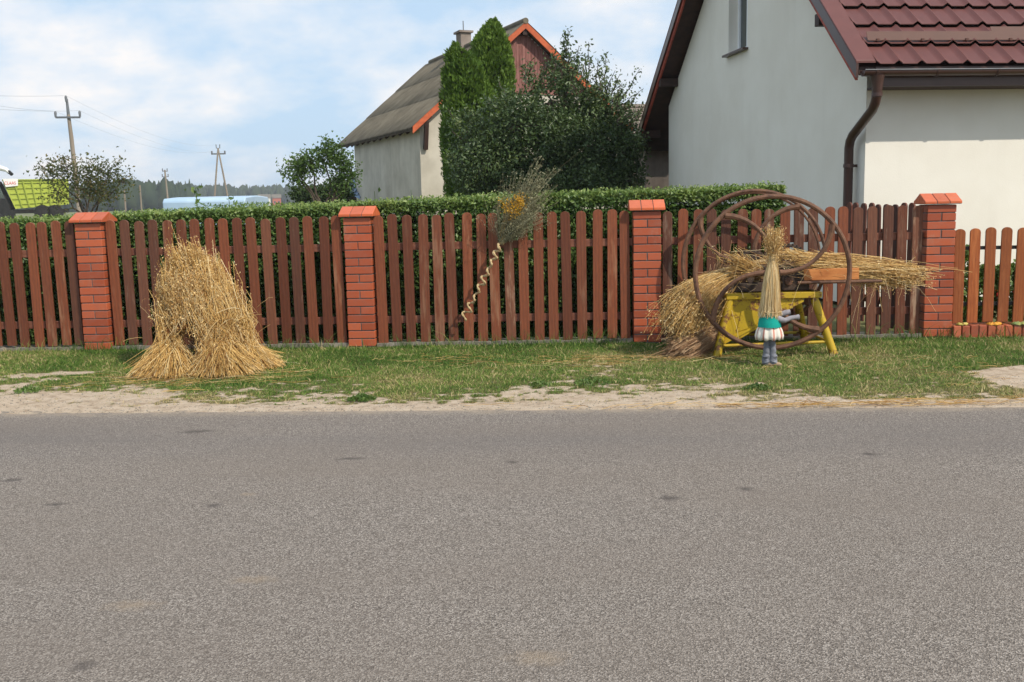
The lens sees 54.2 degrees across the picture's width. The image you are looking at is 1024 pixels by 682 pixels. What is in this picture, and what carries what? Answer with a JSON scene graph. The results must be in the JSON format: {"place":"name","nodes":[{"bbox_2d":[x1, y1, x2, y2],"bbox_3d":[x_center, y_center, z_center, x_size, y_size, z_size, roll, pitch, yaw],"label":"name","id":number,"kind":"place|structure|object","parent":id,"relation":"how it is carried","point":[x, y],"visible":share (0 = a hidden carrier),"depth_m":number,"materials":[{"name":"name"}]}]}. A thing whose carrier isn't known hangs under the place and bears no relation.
{"place":"outdoors","nodes":[
{"label":"outdoors","id":0,"kind":"place"},
{"bbox_2d":[16,210,333,227],"bbox_3d":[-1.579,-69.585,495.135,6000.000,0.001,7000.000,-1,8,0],"label":"ground","id":1,"kind":"structure","parent":0,"point":[32,214],"depth_m":257.35,"materials":[{"name":"green plant"}]},
{"bbox_2d":[0,165,15,219],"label":"forage harvester","id":2,"kind":"object","parent":1,"relation":"on","point":[5,210],"visible":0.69,"depth_m":64.36,"materials":[{"name":"white paint"}]},
{"bbox_2d":[0,179,68,217],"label":"loader wagon","id":3,"kind":"object","parent":1,"relation":"on","point":[23,193],"visible":0.93,"depth_m":59.22,"materials":[{"name":"green paint"}]},
{"bbox_2d":[54,95,81,212],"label":"utility pole","id":4,"kind":"object","parent":1,"relation":"on","point":[71,137],"visible":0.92,"depth_m":48.91,"materials":[{"name":"concrete"}]},
{"bbox_2d":[0,177,193,211],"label":"forest","id":5,"kind":"object","parent":1,"relation":"on","point":[153,194],"visible":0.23,"depth_m":346.60,"materials":[{"name":"green plant"}]},
{"bbox_2d":[123,190,126,212],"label":"field post","id":6,"kind":"object","parent":1,"relation":"on","point":[125,202],"visible":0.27,"depth_m":59.33,"materials":[{"name":"grey wood"}]},
{"bbox_2d":[139,185,141,209],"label":"field post","id":7,"kind":"object","parent":1,"relation":"on","point":[140,197],"visible":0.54,"depth_m":59.29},
{"bbox_2d":[162,169,168,198],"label":"utility pole","id":8,"kind":"object","parent":1,"relation":"on","point":[165,171],"visible":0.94,"depth_m":147.86,"materials":[{"name":"concrete"}]},
{"bbox_2d":[211,144,227,195],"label":"utility pole","id":9,"kind":"object","parent":1,"relation":"on","point":[218,153],"visible":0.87,"depth_m":118.12,"materials":[{"name":"concrete"}]},
{"bbox_2d":[185,181,324,204],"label":"forest","id":10,"kind":"object","parent":1,"relation":"on","point":[208,190],"visible":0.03,"depth_m":641.24,"materials":[{"name":"green plant"}]},
{"bbox_2d":[163,196,269,224],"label":"plastic tunnel","id":11,"kind":"structure","parent":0,"point":[177,203],"depth_m":34.19,"materials":[{"name":"white plastic"}]},
{"bbox_2d":[258,194,270,204],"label":"farm house","id":12,"kind":"structure","parent":0,"point":[267,195],"depth_m":615.01,"materials":[{"name":"beige paint"}]},
{"bbox_2d":[271,194,280,204],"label":"farm house","id":13,"kind":"structure","parent":0,"point":[276,198],"depth_m":618.80,"materials":[{"name":"red"}]},
{"bbox_2d":[0,0,676,188],"label":"sky","id":14,"kind":"structure","parent":0,"point":[259,80],"materials":[{"name":"blue"}]},
{"bbox_2d":[339,18,633,216],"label":"old house","id":15,"kind":"structure","parent":0,"point":[393,140],"depth_m":31.62,"materials":[{"name":"paint"}]},
{"bbox_2d":[0,405,1023,681],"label":"road","id":16,"kind":"structure","parent":0,"point":[734,545],"depth_m":4.06,"materials":[{"name":"grey asphalt"}]},
{"bbox_2d":[0,337,1023,413],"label":"verge","id":17,"kind":"structure","parent":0,"point":[51,400],"depth_m":7.17,"materials":[{"name":"soil"}]},
{"bbox_2d":[13,384,41,393],"bbox_3d":[-3.686,0.361,7.611,0.225,0.066,0.174,-1,8,0],"label":"weed","id":18,"kind":"object","parent":17,"relation":"on","point":[29,389],"visible":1,"depth_m":7.58,"materials":[{"name":"green plant"}]},
{"bbox_2d":[0,344,84,351],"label":"concrete plinth","id":19,"kind":"structure","parent":17,"relation":"on","point":[7,347],"depth_m":9.57,"materials":[{"name":"grey concrete"}]},
{"bbox_2d":[0,221,84,346],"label":"picket fence","id":20,"kind":"object","parent":19,"relation":"on","point":[37,324],"visible":0.92,"depth_m":9.49,"materials":[{"name":"brown wood"}]},
{"bbox_2d":[68,212,116,349],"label":"brick pillar","id":21,"kind":"structure","parent":17,"relation":"on","point":[94,275],"depth_m":9.41,"materials":[{"name":"red brick"}]},
{"bbox_2d":[123,252,196,378],"bbox_3d":[-2.839,-0.259,8.266,0.614,1.047,0.909,-1,8,0],"label":"straw sheaf","id":22,"kind":"object","parent":17,"relation":"on","point":[158,361],"visible":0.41,"depth_m":8.16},
{"bbox_2d":[162,224,214,341],"bbox_3d":[-2.632,-0.393,8.532,0.491,1.210,0.730,6,11,41],"label":"straw sheaf","id":23,"kind":"object","parent":17,"relation":"on","point":[185,257],"visible":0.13,"depth_m":8.34,"materials":[{"name":"beige plant"}]},
{"bbox_2d":[181,314,202,357],"bbox_3d":[-2.619,-0.009,8.457,0.605,0.728,0.472,-6,9,-28],"label":"straw","id":24,"kind":"object","parent":17,"relation":"on","point":[192,344],"visible":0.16,"depth_m":8.39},
{"bbox_2d":[153,264,263,375],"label":"oat spikelets","id":25,"kind":"object","parent":17,"relation":"on","point":[193,307],"visible":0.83,"depth_m":8.17,"materials":[{"name":"beige plant"}]},
{"bbox_2d":[172,245,265,378],"bbox_3d":[-2.476,-0.277,8.237,0.658,1.085,1.015,-9,11,-43],"label":"straw sheaf","id":26,"kind":"object","parent":17,"relation":"on","point":[226,362],"visible":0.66,"depth_m":8.19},
{"bbox_2d":[158,239,213,272],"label":"tip ears","id":27,"kind":"object","parent":26,"relation":"on","point":[184,254],"visible":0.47,"depth_m":8.39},
{"bbox_2d":[157,240,220,273],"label":"ragged stalks","id":28,"kind":"object","parent":26,"relation":"on","point":[188,259],"visible":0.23,"depth_m":8.38,"materials":[{"name":"plant"}]},
{"bbox_2d":[154,265,260,367],"bbox_3d":[-2.565,-0.201,8.263,1.024,0.864,0.581,-1,8,0],"label":"chaff","id":29,"kind":"object","parent":26,"relation":"on","point":[186,311],"visible":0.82,"depth_m":8.16,"materials":[{"name":"beige plant"}]},
{"bbox_2d":[131,274,298,374],"bbox_3d":[-2.490,-0.166,8.284,1.174,0.802,0.782,2,9,22],"label":"loose straw","id":30,"kind":"object","parent":26,"relation":"on","point":[215,322],"visible":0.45,"depth_m":8.24,"materials":[{"name":"beige plant"}]},
{"bbox_2d":[112,340,349,349],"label":"concrete plinth","id":31,"kind":"structure","parent":17,"relation":"on","point":[336,344],"depth_m":9.40,"materials":[{"name":"grey concrete"}]},
{"bbox_2d":[105,216,348,344],"bbox_3d":[-2.675,-0.557,9.401,2.284,1.199,0.072,-1,8,4],"label":"picket fence","id":32,"kind":"object","parent":31,"relation":"on","point":[266,249],"visible":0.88,"depth_m":9.35,"materials":[{"name":"brown wood"}]},
{"bbox_2d":[212,261,285,369],"bbox_3d":[-2.345,-0.252,8.461,0.932,0.949,0.515,4,10,32],"label":"straw sheaf","id":33,"kind":"object","parent":17,"relation":"on","point":[269,357],"visible":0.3,"depth_m":8.41,"materials":[{"name":"beige plant"}]},
{"bbox_2d":[338,206,379,346],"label":"brick pillar","id":34,"kind":"structure","parent":17,"relation":"on","point":[360,270],"depth_m":9.24,"materials":[{"name":"red brick"}]},
{"bbox_2d":[347,392,376,401],"bbox_3d":[-1.055,0.391,7.031,0.213,0.066,0.174,-1,8,0],"label":"weed","id":35,"kind":"object","parent":17,"relation":"on","point":[359,397],"visible":1,"depth_m":7.00,"materials":[{"name":"green plant"}]},
{"bbox_2d":[377,336,632,346],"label":"concrete plinth","id":36,"kind":"structure","parent":17,"relation":"on","point":[418,342],"depth_m":9.31,"materials":[{"name":"grey concrete"}]},
{"bbox_2d":[373,209,632,342],"bbox_3d":[-0.085,-0.593,9.253,2.392,1.202,0.073,-1,8,3],"label":"picket fence","id":37,"kind":"object","parent":36,"relation":"on","point":[510,317],"visible":0.86,"depth_m":9.23,"materials":[{"name":"brown wood"}]},
{"bbox_2d":[461,151,579,320],"bbox_3d":[0.072,-0.944,9.004,1.075,1.536,0.564,2,9,24],"label":"dried bouquet","id":38,"kind":"object","parent":37,"relation":"hanging from","point":[516,218],"visible":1,"depth_m":9.02,"materials":[{"name":"plant"}]},
{"bbox_2d":[0,317,1023,406],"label":"grass","id":39,"kind":"structure","parent":17,"relation":"on","point":[938,343],"depth_m":8.06,"materials":[{"name":"green plant"}]},
{"bbox_2d":[0,376,1023,413],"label":"pebbles","id":40,"kind":"object","parent":17,"relation":"on","point":[449,405],"visible":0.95,"depth_m":6.88,"materials":[{"name":"stone"}]},
{"bbox_2d":[514,343,528,347],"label":"weed","id":41,"kind":"object","parent":17,"relation":"on","point":[520,344],"visible":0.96,"depth_m":9.09,"materials":[{"name":"green plant"}]},
{"bbox_2d":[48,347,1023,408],"bbox_3d":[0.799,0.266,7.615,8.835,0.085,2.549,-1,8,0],"label":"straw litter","id":42,"kind":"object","parent":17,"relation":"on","point":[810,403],"visible":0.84,"depth_m":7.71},
{"bbox_2d":[529,380,552,386],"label":"weed","id":43,"kind":"object","parent":17,"relation":"on","point":[541,382],"visible":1,"depth_m":7.37,"materials":[{"name":"green plant"}]},
{"bbox_2d":[573,374,610,386],"bbox_3d":[0.592,0.283,7.406,0.284,0.081,0.232,-1,8,0],"label":"weed","id":44,"kind":"object","parent":17,"relation":"on","point":[590,380],"visible":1,"depth_m":7.39,"materials":[{"name":"green plant"}]},
{"bbox_2d":[628,199,664,342],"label":"brick pillar","id":45,"kind":"structure","parent":17,"relation":"on","point":[646,254],"depth_m":9.10,"materials":[{"name":"red brick"}]},
{"bbox_2d":[637,317,720,360],"bbox_3d":[1.552,-0.071,8.461,1.142,0.401,0.398,-4,9,-20],"label":"straw bundle","id":46,"kind":"object","parent":17,"relation":"on","point":[697,345],"visible":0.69,"depth_m":8.38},
{"bbox_2d":[743,381,772,390],"bbox_3d":[1.741,0.318,7.075,0.206,0.069,0.161,-1,8,0],"label":"weed","id":47,"kind":"object","parent":17,"relation":"on","point":[759,386],"visible":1,"depth_m":7.06,"materials":[{"name":"green plant"}]},
{"bbox_2d":[755,224,799,365],"bbox_3d":[2.081,-0.354,7.868,0.320,1.126,0.224,6,11,41],"label":"straw doll","id":48,"kind":"object","parent":17,"relation":"on","point":[769,331],"visible":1,"depth_m":7.85,"materials":[{"name":"beige plant"}]},
{"bbox_2d":[681,189,881,357],"bbox_3d":[2.289,-0.595,8.548,1.596,1.412,0.850,-1,8,0],"label":"chaff cutter","id":49,"kind":"object","parent":17,"relation":"on","point":[743,305],"visible":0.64,"depth_m":8.37,"materials":[{"name":"yellow paint"}]},
{"bbox_2d":[641,258,768,352],"bbox_3d":[1.717,-0.307,8.590,1.425,0.843,0.562,-6,9,-30],"label":"straw bundle","id":50,"kind":"object","parent":49,"relation":"hanging from","point":[684,312],"visible":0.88,"depth_m":8.37,"materials":[{"name":"beige plant"}]},
{"bbox_2d":[707,237,733,351],"bbox_3d":[1.726,-0.363,8.615,0.370,1.054,0.321,-9,11,-44],"label":"straw bundle","id":51,"kind":"object","parent":49,"relation":"hanging from","point":[716,268],"visible":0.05,"depth_m":8.59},
{"bbox_2d":[698,239,789,291],"bbox_3d":[1.998,-0.622,8.464,0.868,0.507,0.292,-1,8,0],"label":"straw bundle","id":52,"kind":"object","parent":49,"relation":"on","point":[743,263],"visible":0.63,"depth_m":8.43,"materials":[{"name":"beige plant"}]},
{"bbox_2d":[698,259,803,282],"bbox_3d":[2.283,-0.556,8.553,1.451,0.343,0.388,-1,8,0],"label":"straw bundle","id":53,"kind":"object","parent":49,"relation":"on","point":[758,269],"visible":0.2,"depth_m":8.46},
{"bbox_2d":[725,246,810,265],"bbox_3d":[2.364,-0.699,8.497,1.131,0.269,0.298,-1,8,0],"label":"straw bundle","id":54,"kind":"object","parent":49,"relation":"on","point":[790,252],"visible":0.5,"depth_m":8.44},
{"bbox_2d":[666,251,934,332],"bbox_3d":[2.451,-0.399,8.432,2.315,0.735,0.428,-1,8,0],"label":"dangling straw","id":55,"kind":"object","parent":49,"relation":"hanging from","point":[812,277],"visible":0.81,"depth_m":8.38,"materials":[{"name":"beige plant"}]},
{"bbox_2d":[756,248,969,295],"bbox_3d":[2.972,-0.589,8.538,1.902,0.429,0.382,-1,8,0],"label":"straw bundle","id":56,"kind":"object","parent":49,"relation":"on","point":[871,268],"visible":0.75,"depth_m":8.44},
{"bbox_2d":[661,331,921,342],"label":"concrete plinth","id":57,"kind":"structure","parent":17,"relation":"on","point":[790,336],"depth_m":9.17,"materials":[{"name":"grey concrete"}]},
{"bbox_2d":[660,205,922,337],"bbox_3d":[2.552,-0.626,9.150,2.376,1.203,0.073,-1,8,1],"label":"picket fence","id":58,"kind":"object","parent":57,"relation":"on","point":[901,236],"visible":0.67,"depth_m":9.09,"materials":[{"name":"brown wood"}]},
{"bbox_2d":[914,193,961,337],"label":"brick pillar","id":59,"kind":"structure","parent":17,"relation":"on","point":[939,230],"depth_m":9.03,"materials":[{"name":"red brick"}]},
{"bbox_2d":[950,322,1023,337],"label":"brick kerb","id":60,"kind":"structure","parent":17,"relation":"on","point":[975,329],"depth_m":9.06,"materials":[{"name":"red brick"}]},
{"bbox_2d":[952,227,1023,323],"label":"picket fence","id":61,"kind":"object","parent":60,"relation":"on","point":[1003,302],"visible":0.98,"depth_m":9.07,"materials":[{"name":"brown wood"}]},
{"bbox_2d":[986,322,1001,324],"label":"wilted leaf","id":62,"kind":"object","parent":60,"relation":"on","point":[994,323],"visible":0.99,"depth_m":9.05,"materials":[{"name":"yellow plant"}]},
{"bbox_2d":[1010,321,1023,324],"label":"wilted leaf","id":63,"kind":"object","parent":60,"relation":"on","point":[1017,323],"visible":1,"depth_m":9.03,"materials":[{"name":"plant"}]},
{"bbox_2d":[36,231,1011,331],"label":"garden ground","id":64,"kind":"structure","parent":0,"point":[862,327],"depth_m":10.49,"materials":[{"name":"green plant"}]},
{"bbox_2d":[23,145,140,213],"bbox_3d":[-12.616,-4.200,29.767,3.416,3.197,1.611,-1,8,0],"label":"thin fruit tree","id":65,"kind":"object","parent":64,"relation":"on","point":[89,183],"visible":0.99,"depth_m":29.52,"materials":[{"name":"green plant"}]},
{"bbox_2d":[184,185,204,209],"bbox_3d":[-3.596,-0.976,11.489,0.232,1.612,0.180,-1,8,0],"label":"sapling","id":66,"kind":"object","parent":64,"relation":"on","point":[193,191],"visible":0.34,"depth_m":11.37,"materials":[{"name":"green plant"}]},
{"bbox_2d":[118,200,298,230],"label":"tall weeds","id":67,"kind":"object","parent":64,"relation":"on","point":[260,203],"visible":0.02,"depth_m":16.84,"materials":[{"name":"green plant"}]},
{"bbox_2d":[226,195,237,206],"bbox_3d":[-3.317,-1.002,11.989,0.164,1.507,0.230,2,9,22],"label":"sapling","id":68,"kind":"object","parent":64,"relation":"on","point":[231,198],"visible":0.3,"depth_m":11.88,"materials":[{"name":"green plant"}]},
{"bbox_2d":[275,130,362,202],"bbox_3d":[-4.713,-3.611,24.723,2.190,3.115,0.976,-1,8,0],"label":"apple tree","id":69,"kind":"object","parent":64,"relation":"on","point":[327,151],"visible":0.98,"depth_m":24.55,"materials":[{"name":"green plant"}]},
{"bbox_2d":[283,176,356,203],"bbox_3d":[-6.442,-4.418,33.715,2.575,2.227,1.097,-1,8,0],"label":"garden bush","id":70,"kind":"object","parent":64,"relation":"on","point":[297,195],"visible":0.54,"depth_m":33.44,"materials":[{"name":"green plant"}]},
{"bbox_2d":[338,176,359,217],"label":"blue roof shed","id":71,"kind":"structure","parent":64,"relation":"on","point":[356,193],"depth_m":37.58,"materials":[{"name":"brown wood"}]},
{"bbox_2d":[0,180,787,344],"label":"hedge","id":72,"kind":"object","parent":64,"relation":"on","point":[703,196],"visible":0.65,"depth_m":9.66,"materials":[{"name":"green plant"}]},
{"bbox_2d":[438,40,499,213],"bbox_3d":[-0.827,-3.999,21.236,1.507,4.692,1.507,-1,8,0],"label":"thuja","id":73,"kind":"object","parent":64,"relation":"on","point":[464,80],"visible":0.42,"depth_m":20.73,"materials":[{"name":"green plant"}]},
{"bbox_2d":[469,15,517,211],"bbox_3d":[-0.409,-4.465,22.184,1.154,5.327,1.170,-1,8,0],"label":"thuja","id":74,"kind":"object","parent":64,"relation":"on","point":[491,49],"visible":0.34,"depth_m":21.61,"materials":[{"name":"green plant"}]},
{"bbox_2d":[440,26,651,210],"bbox_3d":[0.678,-3.794,19.720,4.186,4.671,3.268,-1,8,0],"label":"pear tree","id":75,"kind":"object","parent":64,"relation":"on","point":[495,148],"visible":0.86,"depth_m":19.02,"materials":[{"name":"green plant"}]},
{"bbox_2d":[630,151,668,189],"bbox_3d":[3.390,-3.128,22.394,1.357,2.450,3.200,-1,8,0],"label":"annex","id":76,"kind":"object","parent":64,"relation":"on","point":[657,162],"depth_m":21.22,"materials":[{"name":"paint"}]},
{"bbox_2d":[638,0,1023,306],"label":"white house","id":77,"kind":"structure","parent":64,"relation":"on","point":[825,104],"depth_m":11.63,"materials":[{"name":"beige paint"}]},
{"bbox_2d":[722,0,747,57],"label":"window","id":78,"kind":"structure","parent":77,"relation":"in","point":[742,4],"depth_m":15.41,"materials":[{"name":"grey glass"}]},
{"bbox_2d":[847,202,915,329],"bbox_3d":[3.677,-0.769,10.011,0.074,1.228,1.224,-3,8,-13],"label":"picket fence","id":79,"kind":"object","parent":64,"relation":"on","point":[850,206],"visible":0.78,"depth_m":9.94,"materials":[{"name":"brown wood"}]},
{"bbox_2d":[952,244,981,321],"bbox_3d":[4.400,-0.527,9.781,0.359,0.852,0.363,-1,8,0],"label":"flower plant","id":80,"kind":"object","parent":64,"relation":"on","point":[965,284],"visible":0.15,"depth_m":9.71,"materials":[{"name":"green plant"}]},
{"bbox_2d":[966,264,998,322],"bbox_3d":[4.675,-0.442,9.900,0.350,0.660,0.347,-1,8,0],"label":"flower plant","id":81,"kind":"object","parent":64,"relation":"on","point":[980,298],"visible":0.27,"depth_m":9.81,"materials":[{"name":"green plant"}]},
{"bbox_2d":[993,264,1014,321],"bbox_3d":[4.853,-0.437,9.845,0.362,0.653,0.395,-1,8,0],"label":"flower plant","id":82,"kind":"object","parent":64,"relation":"on","point":[1012,271],"visible":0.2,"depth_m":9.78,"materials":[{"name":"green plant"}]},
{"bbox_2d":[1009,259,1023,320],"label":"flower plant","id":83,"kind":"object","parent":64,"relation":"on","point":[1010,286],"visible":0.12,"depth_m":9.81,"materials":[{"name":"green plant"}]},
{"bbox_2d":[619,104,644,207],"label":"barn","id":84,"kind":"structure","parent":0,"point":[635,108],"depth_m":45.48,"materials":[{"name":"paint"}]}
]}

